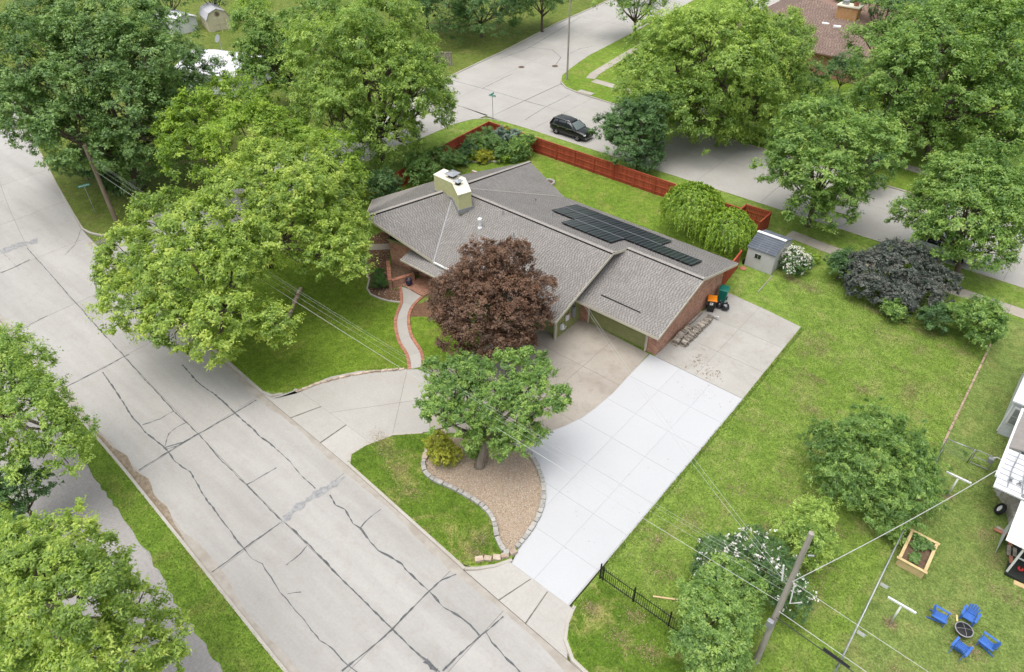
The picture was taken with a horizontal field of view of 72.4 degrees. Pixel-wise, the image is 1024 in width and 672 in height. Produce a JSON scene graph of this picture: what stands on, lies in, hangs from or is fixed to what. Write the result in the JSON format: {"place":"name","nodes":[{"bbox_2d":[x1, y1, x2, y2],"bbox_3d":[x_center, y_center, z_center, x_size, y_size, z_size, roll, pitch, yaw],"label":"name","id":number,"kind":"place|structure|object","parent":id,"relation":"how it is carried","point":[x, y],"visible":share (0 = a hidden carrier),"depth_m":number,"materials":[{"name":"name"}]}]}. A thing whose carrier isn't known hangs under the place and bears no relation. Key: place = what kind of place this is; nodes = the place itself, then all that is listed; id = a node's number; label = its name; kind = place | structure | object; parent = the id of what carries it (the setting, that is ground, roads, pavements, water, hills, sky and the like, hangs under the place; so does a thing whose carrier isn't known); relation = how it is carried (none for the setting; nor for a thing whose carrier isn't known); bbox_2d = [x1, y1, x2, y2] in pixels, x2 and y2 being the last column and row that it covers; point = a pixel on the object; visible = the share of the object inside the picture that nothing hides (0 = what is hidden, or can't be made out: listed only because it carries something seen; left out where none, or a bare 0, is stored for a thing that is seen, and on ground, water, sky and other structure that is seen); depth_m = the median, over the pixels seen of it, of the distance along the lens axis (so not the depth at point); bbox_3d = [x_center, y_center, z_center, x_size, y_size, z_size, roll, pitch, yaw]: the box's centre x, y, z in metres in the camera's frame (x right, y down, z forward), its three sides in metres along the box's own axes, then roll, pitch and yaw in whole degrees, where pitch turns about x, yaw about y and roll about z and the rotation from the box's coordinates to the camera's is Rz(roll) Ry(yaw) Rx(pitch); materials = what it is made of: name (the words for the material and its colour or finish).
{"place":"outdoors","nodes":[
{"label":"outdoors","id":0,"kind":"place"},
{"bbox_2d":[0,364,222,671],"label":"asphalt path","id":1,"kind":"structure","parent":0,"point":[68,492],"depth_m":37.07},
{"bbox_2d":[0,327,282,671],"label":"verge","id":2,"kind":"structure","parent":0,"point":[217,627],"depth_m":34.31,"materials":[{"name":"green plant"}]},
{"bbox_2d":[0,462,64,521],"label":"leafy tree","id":3,"kind":"object","parent":2,"relation":"on","point":[21,506],"visible":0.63,"depth_m":34.70,"materials":[{"name":"green plant"}]},
{"bbox_2d":[0,321,100,489],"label":"leafy tree","id":4,"kind":"object","parent":2,"relation":"on","point":[12,408],"visible":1,"depth_m":34.44,"materials":[{"name":"green plant"}]},
{"bbox_2d":[0,494,196,671],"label":"leafy tree","id":5,"kind":"object","parent":2,"relation":"on","point":[82,571],"visible":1,"depth_m":24.54,"materials":[{"name":"green plant"}]},
{"bbox_2d":[156,184,407,392],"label":"front lawn","id":6,"kind":"structure","parent":0,"point":[349,308],"depth_m":49.38,"materials":[{"name":"green plant"}]},
{"bbox_2d":[82,183,305,371],"bbox_3d":[-20.212,-3.195,44.587,15.911,11.012,12.376,28,47,30],"label":"leafy tree","id":7,"kind":"object","parent":6,"relation":"on","point":[230,247],"visible":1,"depth_m":41.95,"materials":[{"name":"green plant"}]},
{"bbox_2d":[148,69,373,210],"bbox_3d":[-20.812,-14.839,57.644,16.343,12.207,13.973,-14,41,-16],"label":"leafy tree","id":8,"kind":"object","parent":6,"relation":"on","point":[214,129],"visible":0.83,"depth_m":55.47,"materials":[{"name":"green plant"}]},
{"bbox_2d":[190,128,378,283],"bbox_3d":[-15.176,-7.650,49.456,13.167,11.683,11.094,5,40,7],"label":"leafy tree","id":9,"kind":"object","parent":6,"relation":"on","point":[333,218],"visible":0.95,"depth_m":46.74,"materials":[{"name":"green plant"}]},
{"bbox_2d":[0,104,580,671],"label":"road","id":10,"kind":"structure","parent":0,"point":[310,552],"depth_m":38.35,"materials":[{"name":"concrete"}]},
{"bbox_2d":[0,322,288,671],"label":"kerb","id":11,"kind":"structure","parent":10,"relation":"on","point":[221,591],"depth_m":35.46,"materials":[{"name":"concrete"}]},
{"bbox_2d":[348,464,464,570],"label":"kerb","id":12,"kind":"structure","parent":10,"relation":"on","point":[411,521],"depth_m":36.95,"materials":[{"name":"concrete"}]},
{"bbox_2d":[563,605,587,671],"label":"kerb","id":13,"kind":"structure","parent":10,"relation":"on","point":[578,665],"depth_m":31.53,"materials":[{"name":"concrete"}]},
{"bbox_2d":[94,92,486,272],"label":"side street","id":14,"kind":"structure","parent":0,"point":[462,114],"depth_m":73.52,"materials":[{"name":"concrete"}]},
{"bbox_2d":[0,0,606,233],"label":"lawn","id":15,"kind":"structure","parent":0,"point":[470,50],"depth_m":96.18,"materials":[{"name":"green plant"}]},
{"bbox_2d":[82,144,117,222],"bbox_3d":[-34.709,-12.729,59.150,0.378,7.180,0.378,28,47,30],"label":"utility pole","id":16,"kind":"object","parent":15,"relation":"on","point":[104,193],"visible":0.82,"depth_m":59.10,"materials":[{"name":"brown wood"}]},
{"bbox_2d":[68,139,139,187],"bbox_3d":[-37.247,-16.048,64.790,5.547,5.102,5.550,28,47,30],"label":"bush","id":17,"kind":"object","parent":15,"relation":"on","point":[110,173],"visible":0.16,"depth_m":63.62,"materials":[{"name":"green plant"}]},
{"bbox_2d":[0,0,239,195],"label":"leafy tree","id":18,"kind":"object","parent":15,"relation":"on","point":[41,112],"visible":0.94,"depth_m":57.34,"materials":[{"name":"green plant"}]},
{"bbox_2d":[145,6,198,34],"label":"house","id":19,"kind":"structure","parent":15,"relation":"on","point":[186,28],"depth_m":103.74,"materials":[{"name":"white"}]},
{"bbox_2d":[198,2,231,31],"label":"barn shed","id":20,"kind":"structure","parent":15,"relation":"on","point":[213,17],"depth_m":104.21,"materials":[{"name":"beige metal"}]},
{"bbox_2d":[175,49,271,96],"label":"house","id":21,"kind":"structure","parent":15,"relation":"on","point":[228,67],"depth_m":84.48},
{"bbox_2d":[222,0,311,100],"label":"leafy tree","id":22,"kind":"object","parent":15,"relation":"on","point":[251,45],"visible":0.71,"depth_m":73.78,"materials":[{"name":"green plant"}]},
{"bbox_2d":[281,0,353,47],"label":"leafy tree","id":23,"kind":"object","parent":15,"relation":"on","point":[313,4],"visible":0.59,"depth_m":91.43,"materials":[{"name":"green plant"}]},
{"bbox_2d":[403,0,537,46],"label":"leafy tree","id":24,"kind":"object","parent":15,"relation":"on","point":[459,10],"visible":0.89,"depth_m":94.53,"materials":[{"name":"green plant"}]},
{"bbox_2d":[521,0,568,31],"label":"leafy tree","id":25,"kind":"object","parent":15,"relation":"on","point":[542,4],"visible":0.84,"depth_m":99.16,"materials":[{"name":"green plant"}]},
{"bbox_2d":[263,389,366,465],"bbox_3d":[-12.105,5.118,42.683,8.950,0.158,1.940,28,47,30],"label":"driveway apron","id":26,"kind":"object","parent":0,"point":[338,438],"visible":1,"depth_m":42.34,"materials":[{"name":"concrete"}]},
{"bbox_2d":[394,285,423,368],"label":"garden path","id":27,"kind":"structure","parent":0,"point":[409,345],"depth_m":49.23,"materials":[{"name":"concrete"}]},
{"bbox_2d":[349,433,504,564],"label":"island lawn","id":28,"kind":"structure","parent":0,"point":[457,502],"depth_m":37.88,"materials":[{"name":"green plant"}]},
{"bbox_2d":[366,425,674,666],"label":"dry grass","id":29,"kind":"structure","parent":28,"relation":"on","point":[593,604],"depth_m":33.09,"materials":[{"name":"plant"}]},
{"bbox_2d":[410,313,506,367],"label":"path side lawn","id":30,"kind":"structure","parent":0,"point":[425,333],"depth_m":48.56,"materials":[{"name":"green plant"}]},
{"bbox_2d":[424,233,559,366],"bbox_3d":[-1.365,-2.002,43.819,8.441,9.404,9.259,28,47,30],"label":"leafy tree","id":31,"kind":"object","parent":30,"relation":"on","point":[493,281],"visible":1,"depth_m":41.68,"materials":[{"name":"brown plant"}]},
{"bbox_2d":[273,319,647,442],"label":"driveway","id":32,"kind":"structure","parent":0,"point":[593,373],"depth_m":44.75,"materials":[{"name":"concrete"}]},
{"bbox_2d":[297,367,404,392],"bbox_3d":[-10.439,2.682,45.415,6.928,0.180,0.662,-12,41,-13],"label":"stone edging","id":33,"kind":"object","parent":32,"relation":"on","point":[343,376],"visible":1,"depth_m":45.49,"materials":[{"name":"grey stone"}]},
{"bbox_2d":[466,562,571,658],"bbox_3d":[0.617,12.552,33.437,6.600,0.158,2.050,28,47,30],"label":"driveway apron","id":34,"kind":"object","parent":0,"point":[542,611],"visible":1,"depth_m":33.34,"materials":[{"name":"concrete"}]},
{"bbox_2d":[399,140,751,262],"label":"back lawn","id":35,"kind":"structure","parent":0,"point":[625,194],"depth_m":63.92,"materials":[{"name":"green plant"}]},
{"bbox_2d":[401,150,440,185],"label":"bush","id":36,"kind":"object","parent":35,"relation":"on","point":[415,163],"visible":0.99,"depth_m":64.11,"materials":[{"name":"green plant"}]},
{"bbox_2d":[395,121,488,188],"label":"board fence","id":37,"kind":"object","parent":35,"relation":"on","point":[455,143],"visible":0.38,"depth_m":70.37,"materials":[{"name":"red wood"}]},
{"bbox_2d":[427,142,465,169],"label":"bush","id":38,"kind":"object","parent":35,"relation":"on","point":[443,157],"visible":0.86,"depth_m":66.18,"materials":[{"name":"green plant"}]},
{"bbox_2d":[479,132,504,151],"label":"garden plant","id":39,"kind":"object","parent":35,"relation":"on","point":[490,142],"visible":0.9,"depth_m":69.37,"materials":[{"name":"green plant"}]},
{"bbox_2d":[656,180,725,242],"bbox_3d":[14.824,-10.400,57.632,5.540,4.503,5.614,28,47,30],"label":"weeping tree","id":40,"kind":"object","parent":35,"relation":"on","point":[693,195],"visible":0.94,"depth_m":56.12,"materials":[{"name":"green plant"}]},
{"bbox_2d":[697,206,756,259],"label":"weeping tree","id":41,"kind":"object","parent":35,"relation":"on","point":[732,228],"visible":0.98,"depth_m":54.39,"materials":[{"name":"green plant"}]},
{"bbox_2d":[168,119,1023,671],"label":"side yard","id":42,"kind":"structure","parent":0,"point":[748,283],"depth_m":42.18,"materials":[{"name":"green plant"}]},
{"bbox_2d":[268,0,459,170],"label":"leafy tree","id":43,"kind":"object","parent":42,"relation":"on","point":[375,43],"visible":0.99,"depth_m":60.53,"materials":[{"name":"green plant"}]},
{"bbox_2d":[366,231,399,300],"bbox_3d":[-10.428,-5.738,55.691,2.577,0.075,10.894,-9,40,-10],"label":"mulch bed","id":44,"kind":"object","parent":42,"relation":"on","point":[387,293],"visible":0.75,"depth_m":55.75,"materials":[{"name":"brown soil"}]},
{"bbox_2d":[364,164,402,199],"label":"bush","id":45,"kind":"object","parent":42,"relation":"on","point":[382,180],"visible":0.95,"depth_m":62.07,"materials":[{"name":"green plant"}]},
{"bbox_2d":[425,437,541,549],"bbox_3d":[-1.432,7.883,39.004,8.388,0.053,5.856,28,47,30],"label":"gravel bed","id":46,"kind":"object","parent":42,"relation":"on","point":[508,493],"visible":0.76,"depth_m":38.58,"materials":[{"name":"brown gravel"}]},
{"bbox_2d":[421,428,465,467],"bbox_3d":[-3.960,6.294,39.561,2.024,1.961,2.328,-25,45,-26],"label":"bush","id":47,"kind":"object","parent":46,"relation":"on","point":[443,441],"visible":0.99,"depth_m":39.27,"materials":[{"name":"yellow plant"}]},
{"bbox_2d":[421,459,508,552],"bbox_3d":[-2.489,8.887,37.696,1.216,0.209,8.022,-29,47,-30],"label":"stone edging","id":48,"kind":"object","parent":46,"relation":"on","point":[476,501],"visible":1,"depth_m":37.72,"materials":[{"name":"grey stone"}]},
{"bbox_2d":[412,345,573,469],"bbox_3d":[-0.960,4.292,38.043,8.497,7.047,5.719,1,40,3],"label":"leafy tree","id":49,"kind":"object","parent":46,"relation":"on","point":[482,432],"visible":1,"depth_m":36.50,"materials":[{"name":"green plant"}]},
{"bbox_2d":[501,440,545,548],"bbox_3d":[0.799,8.367,38.288,2.149,0.188,7.280,-5,40,-5],"label":"stone edging","id":50,"kind":"object","parent":46,"relation":"on","point":[532,526],"visible":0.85,"depth_m":37.54,"materials":[{"name":"grey stone"}]},
{"bbox_2d":[365,161,737,354],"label":"brick house","id":51,"kind":"structure","parent":42,"relation":"on","point":[651,301],"depth_m":50.72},
{"bbox_2d":[590,309,645,347],"bbox_3d":[7.253,-0.922,47.809,4.560,2.260,0.068,28,47,30],"label":"garage door","id":52,"kind":"structure","parent":51,"relation":"in","point":[606,323],"depth_m":48.09,"materials":[{"name":"green paint"}]},
{"bbox_2d":[552,204,701,265],"bbox_3d":[8.237,-7.508,51.876,12.208,1.624,5.212,28,47,30],"label":"solar array","id":53,"kind":"object","parent":51,"relation":"on","point":[599,225],"visible":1,"depth_m":52.17,"materials":[{"name":"black"}]},
{"bbox_2d":[489,121,677,201],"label":"board fence","id":54,"kind":"object","parent":42,"relation":"on","point":[610,170],"visible":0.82,"depth_m":66.67,"materials":[{"name":"red wood"}]},
{"bbox_2d":[587,91,671,170],"bbox_3d":[11.388,-19.252,66.114,7.365,7.420,8.317,-8,40,-9],"label":"leafy tree","id":55,"kind":"object","parent":42,"relation":"on","point":[635,113],"visible":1,"depth_m":64.59,"materials":[{"name":"green plant"}]},
{"bbox_2d":[599,563,686,634],"bbox_3d":[6.455,12.511,32.307,5.780,1.250,0.095,28,47,30],"label":"iron fence","id":56,"kind":"object","parent":42,"relation":"on","point":[634,590],"visible":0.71,"depth_m":32.70,"materials":[{"name":"black metal"}]},
{"bbox_2d":[596,327,802,574],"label":"grass tufts","id":57,"kind":"object","parent":42,"relation":"on","point":[737,409],"visible":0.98,"depth_m":40.48,"materials":[{"name":"green plant"}]},
{"bbox_2d":[664,549,773,671],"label":"bush","id":58,"kind":"object","parent":42,"relation":"on","point":[700,650],"visible":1,"depth_m":29.32,"materials":[{"name":"green plant"}]},
{"bbox_2d":[689,522,818,624],"bbox_3d":[11.213,10.762,32.604,5.808,3.660,3.636,11,41,14],"label":"flowering shrub","id":59,"kind":"object","parent":42,"relation":"on","point":[753,551],"visible":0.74,"depth_m":31.75,"materials":[{"name":"green plant"}]},
{"bbox_2d":[738,204,771,230],"bbox_3d":[20.064,-9.659,58.803,2.310,1.520,2.505,28,47,30],"label":"fence enclosure","id":60,"kind":"object","parent":42,"relation":"on","point":[763,223],"visible":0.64,"depth_m":59.14,"materials":[{"name":"red wood"}]},
{"bbox_2d":[744,230,792,274],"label":"garden shed","id":61,"kind":"structure","parent":42,"relation":"on","point":[766,248],"depth_m":53.86,"materials":[{"name":"white metal"}]},
{"bbox_2d":[753,531,814,664],"bbox_3d":[10.730,10.906,27.939,0.662,9.386,1.008,-10,40,-10],"label":"utility pole","id":62,"kind":"object","parent":42,"relation":"on","point":[771,623],"visible":0.97,"depth_m":27.48,"materials":[{"name":"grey wood"}]},
{"bbox_2d":[616,313,967,622],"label":"dry grass","id":63,"kind":"structure","parent":42,"relation":"on","point":[861,389],"depth_m":39.73,"materials":[{"name":"plant"}]},
{"bbox_2d":[778,243,815,275],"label":"flowering shrub","id":64,"kind":"object","parent":42,"relation":"on","point":[792,256],"visible":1,"depth_m":53.08,"materials":[{"name":"white plant"}]},
{"bbox_2d":[768,493,842,572],"bbox_3d":[14.334,9.584,33.891,3.959,3.680,3.661,-11,40,-12],"label":"bush","id":65,"kind":"object","parent":42,"relation":"on","point":[825,536],"visible":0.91,"depth_m":33.07,"materials":[{"name":"green plant"}]},
{"bbox_2d":[748,92,915,233],"bbox_3d":[25.530,-13.688,56.464,11.295,10.697,10.488,-14,41,-16],"label":"leafy tree","id":66,"kind":"object","parent":42,"relation":"on","point":[860,133],"visible":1,"depth_m":53.80,"materials":[{"name":"green plant"}]},
{"bbox_2d":[822,245,860,280],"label":"bush","id":67,"kind":"object","parent":42,"relation":"on","point":[837,257],"visible":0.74,"depth_m":52.01,"materials":[{"name":"green plant"}]},
{"bbox_2d":[796,395,969,545],"bbox_3d":[18.806,6.467,36.281,8.032,5.410,7.421,28,47,30],"label":"bush","id":68,"kind":"object","parent":42,"relation":"on","point":[893,483],"visible":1,"depth_m":35.55,"materials":[{"name":"green plant"}]},
{"bbox_2d":[879,295,910,321],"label":"bush","id":69,"kind":"object","parent":42,"relation":"on","point":[894,308],"visible":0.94,"depth_m":48.73,"materials":[{"name":"green plant"}]},
{"bbox_2d":[836,236,964,315],"bbox_3d":[27.953,-4.524,50.365,7.721,4.363,6.834,-13,41,-15],"label":"smoke bush","id":70,"kind":"object","parent":42,"relation":"on","point":[883,255],"visible":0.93,"depth_m":49.69,"materials":[{"name":"purple plant"}]},
{"bbox_2d":[913,301,954,334],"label":"bush","id":71,"kind":"object","parent":42,"relation":"on","point":[943,316],"visible":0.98,"depth_m":47.36,"materials":[{"name":"green plant"}]},
{"bbox_2d":[883,129,1023,273],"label":"leafy tree","id":72,"kind":"object","parent":42,"relation":"on","point":[954,181],"visible":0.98,"depth_m":49.09,"materials":[{"name":"green plant"}]},
{"bbox_2d":[945,293,1017,352],"bbox_3d":[31.525,-1.048,46.776,4.305,3.373,4.888,-14,41,-15],"label":"bush","id":73,"kind":"object","parent":42,"relation":"on","point":[969,311],"visible":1,"depth_m":46.11,"materials":[{"name":"green plant"}]},
{"bbox_2d":[512,354,741,604],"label":"white driveway","id":74,"kind":"structure","parent":0,"point":[577,537],"depth_m":39.68,"materials":[{"name":"concrete"}]},
{"bbox_2d":[568,580,730,671],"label":"corner lawn","id":75,"kind":"structure","parent":0,"point":[625,662],"depth_m":31.85,"materials":[{"name":"green plant"}]},
{"bbox_2d":[423,0,1023,286],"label":"back street","id":76,"kind":"structure","parent":0,"point":[521,81],"depth_m":79.69,"materials":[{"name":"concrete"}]},
{"bbox_2d":[132,0,608,225],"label":"kerb","id":77,"kind":"structure","parent":76,"relation":"on","point":[483,60],"depth_m":97.30,"materials":[{"name":"concrete"}]},
{"bbox_2d":[550,114,592,140],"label":"parked car","id":78,"kind":"object","parent":76,"relation":"on","point":[572,126],"visible":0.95,"depth_m":73.58,"materials":[{"name":"black paint"}]},
{"bbox_2d":[454,118,1023,287],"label":"kerb","id":79,"kind":"structure","parent":76,"relation":"on","point":[739,196],"depth_m":63.61,"materials":[{"name":"concrete"}]},
{"bbox_2d":[560,0,1010,223],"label":"kerb","id":80,"kind":"structure","parent":76,"relation":"on","point":[902,190],"depth_m":82.09,"materials":[{"name":"concrete"}]},
{"bbox_2d":[655,293,799,398],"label":"side driveway","id":81,"kind":"structure","parent":0,"point":[738,346],"depth_m":47.40,"materials":[{"name":"concrete"}]},
{"bbox_2d":[562,0,1023,221],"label":"lawn","id":82,"kind":"structure","parent":0,"point":[580,72],"depth_m":84.02,"materials":[{"name":"green plant"}]},
{"bbox_2d":[588,0,670,39],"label":"leafy tree","id":83,"kind":"object","parent":82,"relation":"on","point":[623,4],"visible":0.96,"depth_m":94.77,"materials":[{"name":"green plant"}]},
{"bbox_2d":[605,0,820,155],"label":"leafy tree","id":84,"kind":"object","parent":82,"relation":"on","point":[738,60],"visible":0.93,"depth_m":66.22,"materials":[{"name":"green plant"}]},
{"bbox_2d":[734,4,818,112],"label":"leafy tree","id":85,"kind":"object","parent":82,"relation":"on","point":[794,19],"visible":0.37,"depth_m":71.80,"materials":[{"name":"green plant"}]},
{"bbox_2d":[784,56,836,96],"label":"bush","id":86,"kind":"object","parent":82,"relation":"on","point":[817,79],"visible":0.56,"depth_m":76.36,"materials":[{"name":"green plant"}]},
{"bbox_2d":[717,0,919,82],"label":"brown roof house","id":87,"kind":"structure","parent":82,"relation":"on","point":[829,18],"depth_m":88.86,"materials":[{"name":"brick"}]},
{"bbox_2d":[822,48,872,94],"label":"leafy tree","id":88,"kind":"object","parent":82,"relation":"on","point":[832,65],"visible":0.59,"depth_m":79.00,"materials":[{"name":"green plant"}]},
{"bbox_2d":[851,143,896,182],"bbox_3d":[32.433,-15.061,62.888,4.337,4.492,4.684,28,47,30],"label":"bush","id":89,"kind":"object","parent":82,"relation":"on","point":[880,156],"visible":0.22,"depth_m":62.08,"materials":[{"name":"green plant"}]},
{"bbox_2d":[852,0,931,32],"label":"leafy tree","id":90,"kind":"object","parent":82,"relation":"on","point":[888,7],"visible":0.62,"depth_m":85.30,"materials":[{"name":"green plant"}]},
{"bbox_2d":[823,0,1023,162],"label":"leafy tree","id":91,"kind":"object","parent":82,"relation":"on","point":[914,57],"visible":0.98,"depth_m":61.70,"materials":[{"name":"green plant"}]},
{"bbox_2d":[779,272,991,550],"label":"dry grass","id":92,"kind":"structure","parent":0,"point":[810,289],"depth_m":48.65,"materials":[{"name":"plant"}]},
{"bbox_2d":[786,231,1023,318],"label":"sidewalk","id":93,"kind":"structure","parent":0,"point":[830,249],"depth_m":56.20,"materials":[{"name":"concrete"}]},
{"bbox_2d":[831,318,1023,671],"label":"neighbour lawn","id":94,"kind":"structure","parent":0,"point":[1008,353],"depth_m":33.95,"materials":[{"name":"green plant"}]},
{"bbox_2d":[834,439,947,671],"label":"chain link fence","id":95,"kind":"object","parent":94,"relation":"on","point":[861,617],"visible":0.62,"depth_m":32.37,"materials":[{"name":"grey metal"}]},
{"bbox_2d":[895,529,939,578],"bbox_3d":[20.054,10.787,34.686,1.400,0.555,2.200,28,47,30],"label":"raised bed","id":96,"kind":"object","parent":94,"relation":"on","point":[917,570],"visible":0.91,"depth_m":34.34,"materials":[{"name":"wood"}]},
{"bbox_2d":[958,604,981,626],"bbox_3d":[21.083,12.773,32.166,0.774,0.743,0.712,-32,49,-32],"label":"garden chair","id":97,"kind":"object","parent":94,"relation":"on","point":[969,615],"visible":0.99,"depth_m":32.16,"materials":[{"name":"blue plastic"}]},
{"bbox_2d":[993,372,1023,583],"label":"white house","id":98,"kind":"structure","parent":94,"relation":"on","point":[1008,485],"depth_m":36.04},
{"bbox_2d":[910,230,978,263],"bbox_3d":[34.442,-7.311,55.672,4.790,1.738,2.280,28,47,30],"label":"parked car","id":99,"kind":"object","parent":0,"point":[931,241],"visible":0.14,"depth_m":55.32,"materials":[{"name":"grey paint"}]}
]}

